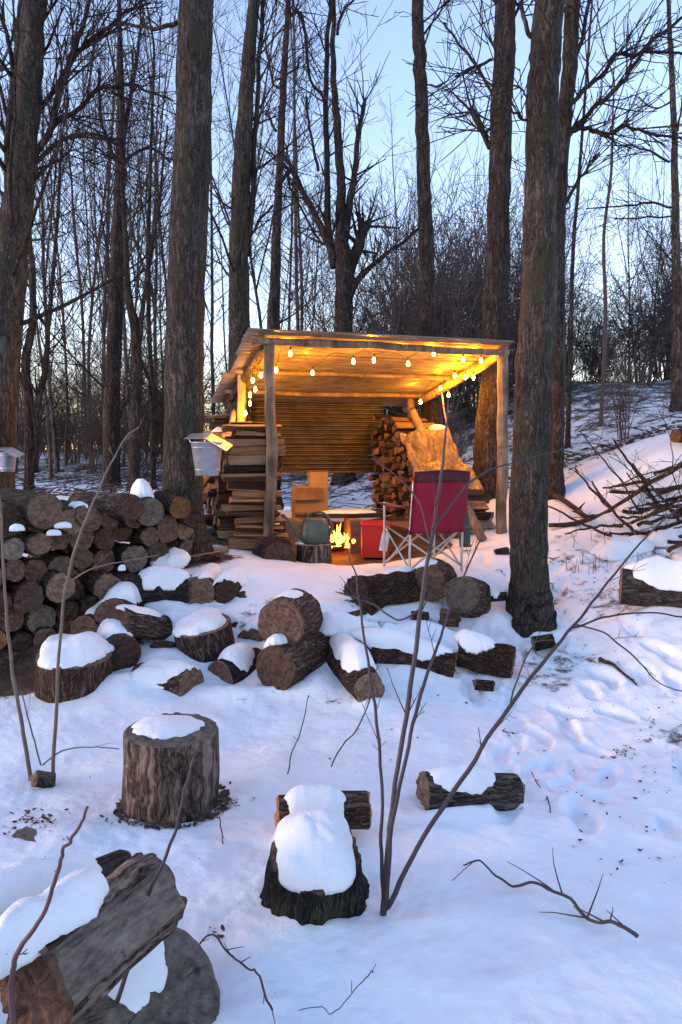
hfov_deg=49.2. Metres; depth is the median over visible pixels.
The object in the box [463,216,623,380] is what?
bare shrub
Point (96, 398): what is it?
bare shrub
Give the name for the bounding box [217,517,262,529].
firewood
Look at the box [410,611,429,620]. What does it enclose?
wood scrap
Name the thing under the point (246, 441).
firewood
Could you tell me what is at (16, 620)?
pile log
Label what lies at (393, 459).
firewood
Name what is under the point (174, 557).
snow lump
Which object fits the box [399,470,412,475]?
firewood
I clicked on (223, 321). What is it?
bare tree
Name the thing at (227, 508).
firewood
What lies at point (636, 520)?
brush branch
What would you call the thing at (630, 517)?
brush branch
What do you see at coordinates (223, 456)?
firewood
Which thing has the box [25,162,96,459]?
bare tree
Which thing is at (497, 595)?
wood scrap
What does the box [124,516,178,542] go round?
pile log
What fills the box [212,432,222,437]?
firewood
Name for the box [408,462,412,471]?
firewood
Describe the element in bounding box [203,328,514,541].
firewood shelter
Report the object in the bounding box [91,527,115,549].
pile log
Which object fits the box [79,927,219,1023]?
sawn round
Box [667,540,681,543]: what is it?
brush branch
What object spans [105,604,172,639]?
split log
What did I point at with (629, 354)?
bare shrub
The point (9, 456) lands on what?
sap bucket
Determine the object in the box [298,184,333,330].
bare tree
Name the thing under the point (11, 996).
bare twig
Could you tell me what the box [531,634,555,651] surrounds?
wood scrap
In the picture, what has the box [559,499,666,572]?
weed stalks
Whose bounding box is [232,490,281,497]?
firewood
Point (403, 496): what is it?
firewood
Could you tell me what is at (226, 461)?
firewood
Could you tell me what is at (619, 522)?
brush branch
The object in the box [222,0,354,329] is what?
bare tree
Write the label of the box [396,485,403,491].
firewood
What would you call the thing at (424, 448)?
plastic sheet
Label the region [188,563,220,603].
cut log
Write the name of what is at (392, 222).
bare tree
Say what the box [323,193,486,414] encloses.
bare shrub
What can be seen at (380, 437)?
firewood
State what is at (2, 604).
pile log
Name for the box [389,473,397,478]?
firewood
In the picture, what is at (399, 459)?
firewood
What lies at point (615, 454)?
brush branch
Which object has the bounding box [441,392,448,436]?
strap
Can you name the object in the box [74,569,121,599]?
pile log
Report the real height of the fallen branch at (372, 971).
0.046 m
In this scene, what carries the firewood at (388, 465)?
on the firewood at (384, 477)
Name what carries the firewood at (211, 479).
on the firewood
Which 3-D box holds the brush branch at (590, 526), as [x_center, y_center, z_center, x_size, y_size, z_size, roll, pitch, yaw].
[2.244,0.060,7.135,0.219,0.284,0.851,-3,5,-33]
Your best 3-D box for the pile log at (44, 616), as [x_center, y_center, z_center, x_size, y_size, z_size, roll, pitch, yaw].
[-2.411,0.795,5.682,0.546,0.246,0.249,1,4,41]
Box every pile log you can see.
[0,488,61,528]
[0,538,24,559]
[0,559,25,581]
[0,568,2,584]
[0,580,43,613]
[0,588,11,613]
[0,608,23,632]
[0,629,6,649]
[0,647,25,672]
[1,499,25,538]
[5,629,31,651]
[11,531,50,554]
[18,556,46,583]
[21,604,55,631]
[25,525,45,532]
[25,527,69,549]
[27,550,74,576]
[28,626,55,645]
[38,569,74,602]
[42,598,78,620]
[52,619,72,633]
[53,549,93,571]
[57,504,81,534]
[58,531,93,550]
[60,499,94,523]
[68,491,143,520]
[68,578,84,599]
[72,501,101,530]
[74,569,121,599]
[76,590,99,615]
[86,547,114,571]
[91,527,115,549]
[100,512,118,529]
[109,570,131,581]
[111,541,147,572]
[112,527,132,541]
[117,520,141,527]
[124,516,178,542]
[128,526,158,545]
[129,541,168,560]
[130,478,163,525]
[136,563,151,573]
[153,490,190,517]
[176,505,201,527]
[177,522,193,539]
[177,539,193,554]
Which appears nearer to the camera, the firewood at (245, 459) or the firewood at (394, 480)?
the firewood at (245, 459)
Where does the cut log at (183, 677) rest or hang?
on the ground
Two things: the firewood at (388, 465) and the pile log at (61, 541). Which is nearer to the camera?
the pile log at (61, 541)
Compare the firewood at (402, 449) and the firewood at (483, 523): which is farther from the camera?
the firewood at (402, 449)
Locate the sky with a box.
[0,0,681,448]
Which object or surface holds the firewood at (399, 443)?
on the firewood at (402, 449)
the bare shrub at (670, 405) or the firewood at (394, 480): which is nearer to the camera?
the firewood at (394, 480)
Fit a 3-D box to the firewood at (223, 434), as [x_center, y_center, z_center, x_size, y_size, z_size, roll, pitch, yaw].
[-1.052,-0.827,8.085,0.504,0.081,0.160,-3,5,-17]
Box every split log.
[0,852,186,1023]
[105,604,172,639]
[274,783,371,830]
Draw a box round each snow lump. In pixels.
[149,547,190,568]
[428,424,445,430]
[590,535,654,560]
[620,489,656,510]
[631,509,675,530]
[646,524,681,546]
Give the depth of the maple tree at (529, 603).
5.81 m
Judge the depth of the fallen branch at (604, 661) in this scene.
5.11 m
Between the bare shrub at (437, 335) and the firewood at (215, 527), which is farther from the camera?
the bare shrub at (437, 335)
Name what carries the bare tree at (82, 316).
on the ground
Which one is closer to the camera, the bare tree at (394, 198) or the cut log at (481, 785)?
the cut log at (481, 785)
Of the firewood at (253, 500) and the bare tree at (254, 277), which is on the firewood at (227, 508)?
the firewood at (253, 500)
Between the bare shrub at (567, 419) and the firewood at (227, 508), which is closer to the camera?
the firewood at (227, 508)
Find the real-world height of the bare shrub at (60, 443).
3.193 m
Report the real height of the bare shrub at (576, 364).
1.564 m
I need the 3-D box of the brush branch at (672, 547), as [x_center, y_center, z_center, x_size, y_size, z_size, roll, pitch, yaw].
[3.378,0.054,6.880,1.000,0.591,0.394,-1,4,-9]
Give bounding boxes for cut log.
[0,849,131,915]
[71,599,102,633]
[94,582,144,624]
[95,618,140,671]
[127,565,191,602]
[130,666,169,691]
[132,657,203,696]
[144,600,240,627]
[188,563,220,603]
[208,642,260,684]
[213,564,245,603]
[237,614,262,641]
[252,535,295,561]
[256,631,329,690]
[258,588,322,645]
[319,611,367,643]
[326,632,384,701]
[344,596,353,602]
[348,609,366,615]
[412,558,456,601]
[416,763,524,810]
[444,576,490,617]
[618,556,681,607]
[670,429,681,442]
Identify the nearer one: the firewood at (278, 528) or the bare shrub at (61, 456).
the firewood at (278, 528)
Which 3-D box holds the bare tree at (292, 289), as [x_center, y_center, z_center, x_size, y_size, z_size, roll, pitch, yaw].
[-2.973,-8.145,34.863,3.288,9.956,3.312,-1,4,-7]
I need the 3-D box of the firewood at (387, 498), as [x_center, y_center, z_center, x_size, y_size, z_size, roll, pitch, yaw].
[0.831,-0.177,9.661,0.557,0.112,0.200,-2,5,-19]
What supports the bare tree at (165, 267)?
on the ground
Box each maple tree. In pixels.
[0,0,227,488]
[3,0,213,554]
[414,0,590,637]
[506,0,681,499]
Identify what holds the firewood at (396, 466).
on the firewood
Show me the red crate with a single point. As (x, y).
(371, 533)
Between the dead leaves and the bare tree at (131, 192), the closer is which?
the dead leaves
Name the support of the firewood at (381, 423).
on the firewood at (380, 431)
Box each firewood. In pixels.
[204,514,213,524]
[206,476,219,482]
[206,506,211,513]
[207,491,216,497]
[209,422,228,429]
[209,484,216,490]
[209,531,217,535]
[212,416,248,422]
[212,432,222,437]
[212,504,256,516]
[212,524,230,530]
[216,477,226,489]
[216,494,276,504]
[217,484,232,494]
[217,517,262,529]
[217,529,240,537]
[219,505,281,511]
[220,432,231,438]
[221,424,281,431]
[221,454,229,460]
[221,472,281,481]
[222,464,278,472]
[222,537,261,540]
[223,436,284,445]
[224,457,228,464]
[225,480,265,482]
[226,481,265,490]
[226,510,280,516]
[226,538,289,548]
[227,422,264,424]
[228,455,265,464]
[228,497,275,503]
[229,446,285,454]
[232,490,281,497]
[233,531,287,536]
[234,430,280,436]
[234,514,286,523]
[235,524,283,532]
[278,457,281,469]
[368,474,378,480]
[370,443,378,448]
[371,415,405,420]
[371,435,378,440]
[371,482,380,487]
[373,428,392,434]
[373,464,389,472]
[373,487,381,493]
[373,501,382,508]
[374,447,381,454]
[374,493,385,502]
[375,478,381,485]
[377,455,397,462]
[378,418,385,426]
[378,435,384,440]
[379,472,396,481]
[380,439,394,447]
[380,481,393,487]
[381,447,391,454]
[381,462,393,471]
[383,495,393,501]
[384,418,393,424]
[384,425,393,431]
[384,433,394,439]
[386,441,397,446]
[387,448,400,456]
[388,487,402,494]
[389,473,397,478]
[389,507,405,513]
[390,417,427,423]
[390,455,401,461]
[391,492,398,499]
[391,513,404,517]
[392,435,399,441]
[392,463,401,470]
[392,477,404,484]
[392,499,401,505]
[394,422,434,430]
[394,447,402,454]
[395,431,412,438]
[396,440,404,446]
[396,456,403,462]
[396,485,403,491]
[397,476,411,483]
[399,446,406,452]
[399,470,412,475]
[399,491,410,500]
[400,460,407,469]
[401,453,407,460]
[402,484,409,491]
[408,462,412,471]
[448,532,474,538]
[468,488,484,495]
[468,495,489,503]
[469,501,488,511]
[470,520,495,528]
[475,512,493,519]
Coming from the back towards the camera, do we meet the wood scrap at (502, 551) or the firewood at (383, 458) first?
the firewood at (383, 458)
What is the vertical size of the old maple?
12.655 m
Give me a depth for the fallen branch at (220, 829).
3.14 m
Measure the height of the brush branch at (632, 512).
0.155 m
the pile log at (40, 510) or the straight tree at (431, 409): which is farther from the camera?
the straight tree at (431, 409)
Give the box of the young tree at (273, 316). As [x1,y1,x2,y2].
[213,0,369,509]
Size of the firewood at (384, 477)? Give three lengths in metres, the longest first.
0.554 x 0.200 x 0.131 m
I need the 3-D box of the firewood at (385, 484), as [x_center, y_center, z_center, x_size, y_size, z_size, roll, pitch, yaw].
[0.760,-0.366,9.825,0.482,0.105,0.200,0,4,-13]
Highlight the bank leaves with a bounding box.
[15,416,681,499]
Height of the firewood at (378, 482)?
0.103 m
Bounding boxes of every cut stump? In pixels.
[121,712,219,824]
[172,607,234,662]
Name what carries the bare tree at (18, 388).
on the ground
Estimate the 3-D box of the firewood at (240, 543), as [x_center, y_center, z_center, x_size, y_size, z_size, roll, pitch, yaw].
[-0.814,0.304,7.316,0.613,0.114,0.227,0,4,-15]
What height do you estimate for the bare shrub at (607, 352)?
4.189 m
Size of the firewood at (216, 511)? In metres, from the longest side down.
0.584 x 0.172 x 0.134 m
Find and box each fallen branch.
[199,933,274,1023]
[215,815,223,843]
[287,695,308,773]
[298,964,375,1014]
[331,695,371,766]
[452,847,638,937]
[531,771,550,812]
[548,492,610,527]
[598,657,637,685]
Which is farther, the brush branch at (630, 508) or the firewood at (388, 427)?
the firewood at (388, 427)
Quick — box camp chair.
[378,469,469,570]
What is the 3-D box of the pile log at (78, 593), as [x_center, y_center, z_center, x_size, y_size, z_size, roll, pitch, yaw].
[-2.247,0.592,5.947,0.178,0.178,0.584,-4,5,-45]
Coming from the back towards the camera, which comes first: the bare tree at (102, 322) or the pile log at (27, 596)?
the bare tree at (102, 322)
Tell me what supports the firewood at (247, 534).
on the firewood at (240, 543)
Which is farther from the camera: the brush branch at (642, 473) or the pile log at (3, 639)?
the brush branch at (642, 473)
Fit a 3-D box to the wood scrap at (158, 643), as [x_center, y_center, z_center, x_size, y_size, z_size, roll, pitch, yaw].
[-1.270,0.995,5.367,0.179,0.138,0.138,6,6,19]
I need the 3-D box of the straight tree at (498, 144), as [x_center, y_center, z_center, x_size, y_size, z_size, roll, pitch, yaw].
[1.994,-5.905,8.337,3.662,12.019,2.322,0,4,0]
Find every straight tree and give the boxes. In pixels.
[395,0,534,499]
[412,0,493,424]
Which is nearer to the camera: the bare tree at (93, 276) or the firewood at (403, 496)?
the firewood at (403, 496)
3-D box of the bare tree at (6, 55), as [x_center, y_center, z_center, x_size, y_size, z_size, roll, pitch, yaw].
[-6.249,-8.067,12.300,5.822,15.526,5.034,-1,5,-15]
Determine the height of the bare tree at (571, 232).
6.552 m
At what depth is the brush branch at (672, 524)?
6.73 m
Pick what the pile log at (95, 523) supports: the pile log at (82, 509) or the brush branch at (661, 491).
the pile log at (82, 509)
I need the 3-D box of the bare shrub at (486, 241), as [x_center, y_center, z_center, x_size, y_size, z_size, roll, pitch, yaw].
[3.621,-5.273,18.385,4.899,5.348,3.957,1,5,15]
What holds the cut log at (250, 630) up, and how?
on the ground
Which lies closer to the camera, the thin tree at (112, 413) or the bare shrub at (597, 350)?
the thin tree at (112, 413)
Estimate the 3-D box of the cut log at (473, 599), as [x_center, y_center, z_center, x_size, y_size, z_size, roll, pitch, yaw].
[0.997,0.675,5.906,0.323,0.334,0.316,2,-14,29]
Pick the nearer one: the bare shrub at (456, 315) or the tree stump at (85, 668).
the tree stump at (85, 668)
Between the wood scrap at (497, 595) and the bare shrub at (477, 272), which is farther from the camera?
the bare shrub at (477, 272)
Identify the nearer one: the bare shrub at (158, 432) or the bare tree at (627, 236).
the bare shrub at (158, 432)
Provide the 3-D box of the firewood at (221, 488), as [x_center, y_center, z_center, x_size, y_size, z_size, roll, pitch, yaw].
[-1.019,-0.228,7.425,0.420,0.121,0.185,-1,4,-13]
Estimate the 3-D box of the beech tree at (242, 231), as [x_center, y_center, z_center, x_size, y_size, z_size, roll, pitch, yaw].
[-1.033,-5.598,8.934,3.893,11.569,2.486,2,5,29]
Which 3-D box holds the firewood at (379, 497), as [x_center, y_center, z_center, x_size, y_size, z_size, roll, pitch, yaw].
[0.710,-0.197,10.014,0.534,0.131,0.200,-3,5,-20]
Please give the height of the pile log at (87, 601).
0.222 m
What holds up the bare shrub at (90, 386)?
on the ground
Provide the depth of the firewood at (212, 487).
7.68 m
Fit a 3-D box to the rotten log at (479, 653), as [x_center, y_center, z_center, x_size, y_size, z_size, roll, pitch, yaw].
[1.007,1.001,5.268,0.452,0.298,0.303,10,7,15]
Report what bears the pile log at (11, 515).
on the pile log at (14, 548)
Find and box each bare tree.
[0,0,127,77]
[0,0,158,471]
[0,0,176,465]
[0,17,109,465]
[0,23,105,479]
[0,80,75,459]
[3,5,144,458]
[5,67,68,473]
[20,245,64,448]
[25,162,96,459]
[36,0,174,459]
[36,82,145,389]
[41,138,102,452]
[45,0,224,429]
[52,0,225,466]
[54,223,99,450]
[66,48,174,453]
[68,110,169,370]
[70,1,226,457]
[78,110,164,396]
[96,0,321,263]
[99,1,227,333]
[103,108,229,393]
[134,0,298,414]
[142,133,216,458]
[169,0,330,327]
[204,105,295,373]
[210,0,389,330]
[212,0,374,330]
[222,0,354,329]
[250,125,318,329]
[255,126,353,330]
[280,229,303,329]
[282,179,362,331]
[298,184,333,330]
[313,151,401,326]
[353,92,464,331]
[366,160,442,329]
[511,139,583,321]
[511,159,594,308]
[579,107,670,373]
[610,115,681,359]
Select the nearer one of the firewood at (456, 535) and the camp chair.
the camp chair
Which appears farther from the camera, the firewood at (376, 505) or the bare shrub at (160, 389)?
the bare shrub at (160, 389)
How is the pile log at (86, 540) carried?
on the pile log at (52, 559)
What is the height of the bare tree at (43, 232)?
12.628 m
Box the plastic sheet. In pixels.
[400,427,483,490]
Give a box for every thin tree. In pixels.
[0,0,157,489]
[7,0,178,486]
[50,0,270,490]
[61,0,225,488]
[564,0,603,447]
[569,0,652,424]
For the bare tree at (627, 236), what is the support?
on the ground
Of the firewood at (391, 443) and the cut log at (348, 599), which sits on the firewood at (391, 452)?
the firewood at (391, 443)
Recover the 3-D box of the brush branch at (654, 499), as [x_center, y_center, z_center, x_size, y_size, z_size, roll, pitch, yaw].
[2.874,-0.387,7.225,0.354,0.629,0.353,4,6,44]
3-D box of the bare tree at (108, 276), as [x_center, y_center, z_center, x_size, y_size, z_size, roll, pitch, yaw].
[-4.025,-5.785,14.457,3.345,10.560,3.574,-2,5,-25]
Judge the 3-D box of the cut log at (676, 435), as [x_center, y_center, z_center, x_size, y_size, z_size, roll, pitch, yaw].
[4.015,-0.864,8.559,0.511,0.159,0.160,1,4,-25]
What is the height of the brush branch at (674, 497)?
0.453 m
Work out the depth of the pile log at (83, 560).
5.76 m
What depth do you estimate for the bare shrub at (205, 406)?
31.73 m
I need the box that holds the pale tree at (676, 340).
[565,0,681,411]
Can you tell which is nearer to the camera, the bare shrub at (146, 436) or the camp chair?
the camp chair
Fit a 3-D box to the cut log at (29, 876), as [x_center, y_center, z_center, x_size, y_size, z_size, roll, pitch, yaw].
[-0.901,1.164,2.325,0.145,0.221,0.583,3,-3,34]
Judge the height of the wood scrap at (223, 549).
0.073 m
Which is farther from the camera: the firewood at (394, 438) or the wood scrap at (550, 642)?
the firewood at (394, 438)
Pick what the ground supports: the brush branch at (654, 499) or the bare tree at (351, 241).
the bare tree at (351, 241)
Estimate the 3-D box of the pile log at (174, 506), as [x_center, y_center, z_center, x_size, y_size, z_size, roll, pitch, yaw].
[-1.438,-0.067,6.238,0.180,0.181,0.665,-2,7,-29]
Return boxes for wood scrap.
[12,826,36,841]
[30,770,55,787]
[149,639,175,647]
[189,551,220,562]
[213,546,228,553]
[236,591,246,597]
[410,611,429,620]
[438,608,460,627]
[472,679,494,691]
[490,588,507,601]
[494,547,509,554]
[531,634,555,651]
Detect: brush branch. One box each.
[548,506,611,536]
[551,455,611,511]
[565,516,622,543]
[571,468,636,534]
[579,409,640,513]
[591,512,675,535]
[593,462,681,519]
[602,478,650,489]
[607,508,665,524]
[609,446,642,483]
[610,470,680,493]
[613,440,658,503]
[617,451,681,484]
[620,477,667,518]
[622,501,681,514]
[624,484,680,510]
[626,448,660,503]
[628,459,660,485]
[630,469,681,523]
[632,463,679,520]
[636,487,681,509]
[636,515,681,526]
[637,504,681,520]
[646,480,681,509]
[646,488,681,498]
[653,396,680,494]
[653,457,679,474]
[653,512,681,531]
[658,484,680,493]
[663,491,681,502]
[666,542,681,552]
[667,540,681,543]
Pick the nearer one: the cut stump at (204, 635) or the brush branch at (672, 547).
the cut stump at (204, 635)
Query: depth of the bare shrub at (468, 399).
14.78 m
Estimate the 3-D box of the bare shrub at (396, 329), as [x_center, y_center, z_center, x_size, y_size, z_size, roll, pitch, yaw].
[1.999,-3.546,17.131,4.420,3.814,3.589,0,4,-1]
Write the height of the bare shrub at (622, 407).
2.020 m
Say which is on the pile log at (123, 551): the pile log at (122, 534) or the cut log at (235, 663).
the pile log at (122, 534)
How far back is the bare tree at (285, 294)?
23.35 m
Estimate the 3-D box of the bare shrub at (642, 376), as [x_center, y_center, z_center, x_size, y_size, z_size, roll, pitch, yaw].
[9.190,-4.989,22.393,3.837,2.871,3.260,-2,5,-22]
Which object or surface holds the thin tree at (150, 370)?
on the ground
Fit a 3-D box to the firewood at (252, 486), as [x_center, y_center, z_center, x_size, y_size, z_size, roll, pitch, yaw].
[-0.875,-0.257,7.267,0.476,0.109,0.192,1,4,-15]
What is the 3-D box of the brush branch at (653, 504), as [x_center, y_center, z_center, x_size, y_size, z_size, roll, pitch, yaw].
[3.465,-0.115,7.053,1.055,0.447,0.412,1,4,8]
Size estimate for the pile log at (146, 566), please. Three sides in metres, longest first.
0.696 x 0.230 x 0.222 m
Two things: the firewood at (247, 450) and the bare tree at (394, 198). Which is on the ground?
the bare tree at (394, 198)
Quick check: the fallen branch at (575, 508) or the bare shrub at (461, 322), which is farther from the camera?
the bare shrub at (461, 322)
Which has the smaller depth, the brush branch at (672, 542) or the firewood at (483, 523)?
the brush branch at (672, 542)
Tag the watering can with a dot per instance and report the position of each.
(316, 530)
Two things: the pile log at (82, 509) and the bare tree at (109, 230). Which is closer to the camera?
the pile log at (82, 509)
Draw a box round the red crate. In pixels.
[360,521,389,557]
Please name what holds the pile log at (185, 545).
on the ground
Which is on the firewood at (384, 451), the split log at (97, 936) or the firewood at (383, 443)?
the firewood at (383, 443)
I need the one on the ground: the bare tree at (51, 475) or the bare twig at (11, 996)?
the bare tree at (51, 475)
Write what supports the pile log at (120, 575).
on the pile log at (87, 601)
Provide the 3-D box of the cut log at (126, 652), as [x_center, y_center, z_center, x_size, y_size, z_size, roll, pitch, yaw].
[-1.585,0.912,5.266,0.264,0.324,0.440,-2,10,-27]
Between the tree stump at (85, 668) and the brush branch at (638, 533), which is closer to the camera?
the tree stump at (85, 668)
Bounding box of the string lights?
[244,346,481,421]
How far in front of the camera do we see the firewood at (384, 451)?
9.73 m
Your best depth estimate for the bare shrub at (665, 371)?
17.36 m
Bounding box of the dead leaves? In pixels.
[2,563,681,937]
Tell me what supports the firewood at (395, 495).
on the firewood at (387, 498)
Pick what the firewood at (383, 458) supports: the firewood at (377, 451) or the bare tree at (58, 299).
the firewood at (377, 451)
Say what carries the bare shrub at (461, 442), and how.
on the ground
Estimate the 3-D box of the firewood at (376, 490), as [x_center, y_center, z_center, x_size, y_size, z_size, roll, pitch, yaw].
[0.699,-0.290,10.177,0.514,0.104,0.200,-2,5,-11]
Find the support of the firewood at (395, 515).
on the firewood
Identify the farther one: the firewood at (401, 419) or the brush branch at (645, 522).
the firewood at (401, 419)
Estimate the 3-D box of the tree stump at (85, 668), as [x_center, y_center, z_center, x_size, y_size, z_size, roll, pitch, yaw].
[-1.766,0.998,4.950,0.516,0.388,0.521,-2,13,-28]
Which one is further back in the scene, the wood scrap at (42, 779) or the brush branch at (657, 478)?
the brush branch at (657, 478)
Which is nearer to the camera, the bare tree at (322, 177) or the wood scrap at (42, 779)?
the wood scrap at (42, 779)
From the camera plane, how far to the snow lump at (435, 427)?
9.27 m
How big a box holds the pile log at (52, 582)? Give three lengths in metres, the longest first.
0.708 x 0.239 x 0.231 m
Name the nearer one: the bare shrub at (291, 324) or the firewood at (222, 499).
the firewood at (222, 499)
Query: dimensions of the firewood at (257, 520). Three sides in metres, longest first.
0.510 x 0.172 x 0.090 m
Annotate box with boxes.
[292,486,327,520]
[307,471,328,486]
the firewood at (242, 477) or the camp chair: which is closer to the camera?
the camp chair
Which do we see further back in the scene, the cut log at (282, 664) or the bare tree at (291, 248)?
the bare tree at (291, 248)
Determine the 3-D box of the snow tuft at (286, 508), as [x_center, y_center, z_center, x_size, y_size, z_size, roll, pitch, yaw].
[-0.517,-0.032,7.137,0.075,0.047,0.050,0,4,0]
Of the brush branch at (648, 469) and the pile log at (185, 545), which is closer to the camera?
the pile log at (185, 545)
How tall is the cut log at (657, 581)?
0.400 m
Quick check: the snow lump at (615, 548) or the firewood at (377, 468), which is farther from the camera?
the firewood at (377, 468)
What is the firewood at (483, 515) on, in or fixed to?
on the firewood at (483, 523)
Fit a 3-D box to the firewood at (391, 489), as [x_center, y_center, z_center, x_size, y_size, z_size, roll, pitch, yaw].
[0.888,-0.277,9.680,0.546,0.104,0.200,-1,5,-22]
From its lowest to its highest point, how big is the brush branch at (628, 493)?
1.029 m
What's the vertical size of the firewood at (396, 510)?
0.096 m
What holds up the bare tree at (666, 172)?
on the ground
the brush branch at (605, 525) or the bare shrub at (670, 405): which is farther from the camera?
the bare shrub at (670, 405)
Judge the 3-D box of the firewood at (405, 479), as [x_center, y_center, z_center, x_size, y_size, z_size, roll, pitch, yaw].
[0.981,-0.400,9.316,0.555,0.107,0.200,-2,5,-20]
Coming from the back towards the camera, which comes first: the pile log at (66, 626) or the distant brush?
the distant brush
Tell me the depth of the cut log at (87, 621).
5.43 m
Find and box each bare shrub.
[14,335,91,458]
[14,362,68,442]
[15,398,65,462]
[18,351,93,463]
[19,363,65,454]
[21,375,97,459]
[31,329,103,463]
[35,383,95,458]
[50,295,163,454]
[51,265,226,467]
[51,308,143,452]
[52,364,162,472]
[67,260,228,457]
[68,333,224,476]
[69,367,121,454]
[96,309,222,466]
[161,378,220,439]
[203,348,252,421]
[204,352,250,420]
[257,285,399,333]
[265,287,334,330]
[266,201,520,430]
[281,152,570,429]
[300,206,485,412]
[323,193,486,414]
[331,268,467,416]
[353,281,468,416]
[354,203,435,324]
[354,276,480,419]
[369,75,621,420]
[383,173,565,415]
[399,168,631,396]
[399,236,515,411]
[400,190,588,394]
[418,398,475,462]
[436,278,610,421]
[437,317,517,426]
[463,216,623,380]
[512,169,641,379]
[564,395,586,445]
[565,285,667,380]
[565,298,627,383]
[566,342,592,381]
[567,291,641,381]
[573,230,681,385]
[574,311,677,439]
[576,275,671,383]
[589,307,663,381]
[598,175,681,380]
[599,261,681,379]
[608,184,681,369]
[617,222,681,353]
[650,380,681,412]
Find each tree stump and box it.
[34,631,113,702]
[259,808,369,925]
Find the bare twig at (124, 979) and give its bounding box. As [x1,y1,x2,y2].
[115,739,196,1003]
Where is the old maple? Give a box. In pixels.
[256,0,435,485]
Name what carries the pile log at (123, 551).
on the pile log at (146, 566)
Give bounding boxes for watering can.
[281,511,332,544]
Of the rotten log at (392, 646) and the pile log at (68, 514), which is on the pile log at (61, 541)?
the pile log at (68, 514)
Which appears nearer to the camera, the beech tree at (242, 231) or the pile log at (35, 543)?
the pile log at (35, 543)
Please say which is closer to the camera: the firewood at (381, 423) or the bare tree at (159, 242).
the firewood at (381, 423)
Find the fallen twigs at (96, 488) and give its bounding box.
[15,379,681,510]
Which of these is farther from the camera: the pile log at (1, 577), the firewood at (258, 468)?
the firewood at (258, 468)
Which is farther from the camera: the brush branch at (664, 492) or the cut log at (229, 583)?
the brush branch at (664, 492)
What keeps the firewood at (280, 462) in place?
on the firewood
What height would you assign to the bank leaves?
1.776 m
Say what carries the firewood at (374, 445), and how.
on the firewood
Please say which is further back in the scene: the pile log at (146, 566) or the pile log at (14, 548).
the pile log at (146, 566)
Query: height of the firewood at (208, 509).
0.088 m
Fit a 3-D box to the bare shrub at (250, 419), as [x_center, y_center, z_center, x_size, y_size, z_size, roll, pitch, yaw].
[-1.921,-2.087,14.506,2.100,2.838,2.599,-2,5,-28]
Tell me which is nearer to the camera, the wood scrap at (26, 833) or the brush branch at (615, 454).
the wood scrap at (26, 833)
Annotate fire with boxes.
[330,523,348,547]
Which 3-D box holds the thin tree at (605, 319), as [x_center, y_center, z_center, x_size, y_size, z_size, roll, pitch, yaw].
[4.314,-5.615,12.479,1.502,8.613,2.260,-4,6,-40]
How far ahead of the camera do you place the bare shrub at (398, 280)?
15.52 m
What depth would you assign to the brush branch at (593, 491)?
7.67 m
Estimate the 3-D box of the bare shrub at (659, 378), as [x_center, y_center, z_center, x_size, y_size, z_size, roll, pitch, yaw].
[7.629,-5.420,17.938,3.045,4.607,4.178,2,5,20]
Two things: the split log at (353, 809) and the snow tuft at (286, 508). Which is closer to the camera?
the split log at (353, 809)
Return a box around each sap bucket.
[0,447,24,471]
[184,433,232,475]
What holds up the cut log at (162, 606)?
on the ground
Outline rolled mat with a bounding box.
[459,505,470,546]
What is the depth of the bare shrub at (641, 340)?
15.55 m
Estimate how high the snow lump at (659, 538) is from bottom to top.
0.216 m
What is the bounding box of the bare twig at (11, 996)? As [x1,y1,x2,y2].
[7,806,88,1023]
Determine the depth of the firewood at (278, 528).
7.28 m
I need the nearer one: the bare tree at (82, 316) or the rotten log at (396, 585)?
the rotten log at (396, 585)
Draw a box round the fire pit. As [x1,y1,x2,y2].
[280,509,382,553]
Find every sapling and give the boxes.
[0,415,158,780]
[335,389,681,915]
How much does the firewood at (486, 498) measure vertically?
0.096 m
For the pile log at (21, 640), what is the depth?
5.38 m
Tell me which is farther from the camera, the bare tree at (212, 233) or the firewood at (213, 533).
the bare tree at (212, 233)
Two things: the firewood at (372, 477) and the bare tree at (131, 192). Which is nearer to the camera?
the firewood at (372, 477)
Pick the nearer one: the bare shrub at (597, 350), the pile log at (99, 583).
the pile log at (99, 583)
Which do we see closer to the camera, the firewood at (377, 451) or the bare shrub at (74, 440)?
the firewood at (377, 451)
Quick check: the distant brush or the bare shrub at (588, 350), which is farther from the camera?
the distant brush
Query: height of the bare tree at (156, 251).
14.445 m
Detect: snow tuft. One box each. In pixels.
[9,524,24,530]
[46,529,60,535]
[54,521,71,528]
[118,565,125,570]
[211,427,221,432]
[283,506,290,510]
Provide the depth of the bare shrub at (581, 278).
19.09 m
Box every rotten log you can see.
[343,566,425,615]
[349,627,457,676]
[453,629,515,677]
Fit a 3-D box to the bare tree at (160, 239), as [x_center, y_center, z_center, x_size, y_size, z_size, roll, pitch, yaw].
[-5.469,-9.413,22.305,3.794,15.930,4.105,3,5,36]
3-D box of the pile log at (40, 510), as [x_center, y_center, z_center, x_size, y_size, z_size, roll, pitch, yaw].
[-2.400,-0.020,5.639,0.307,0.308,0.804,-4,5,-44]
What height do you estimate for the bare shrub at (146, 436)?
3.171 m
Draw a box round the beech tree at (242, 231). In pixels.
[160,0,329,421]
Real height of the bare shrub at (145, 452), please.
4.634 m
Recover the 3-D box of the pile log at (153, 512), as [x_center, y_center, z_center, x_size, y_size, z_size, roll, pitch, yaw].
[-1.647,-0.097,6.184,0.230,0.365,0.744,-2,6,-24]
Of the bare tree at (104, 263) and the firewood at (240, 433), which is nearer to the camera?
the firewood at (240, 433)
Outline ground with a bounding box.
[0,380,681,1023]
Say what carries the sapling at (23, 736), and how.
on the ground
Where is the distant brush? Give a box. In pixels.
[19,339,669,451]
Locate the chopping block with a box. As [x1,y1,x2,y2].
[295,541,331,563]

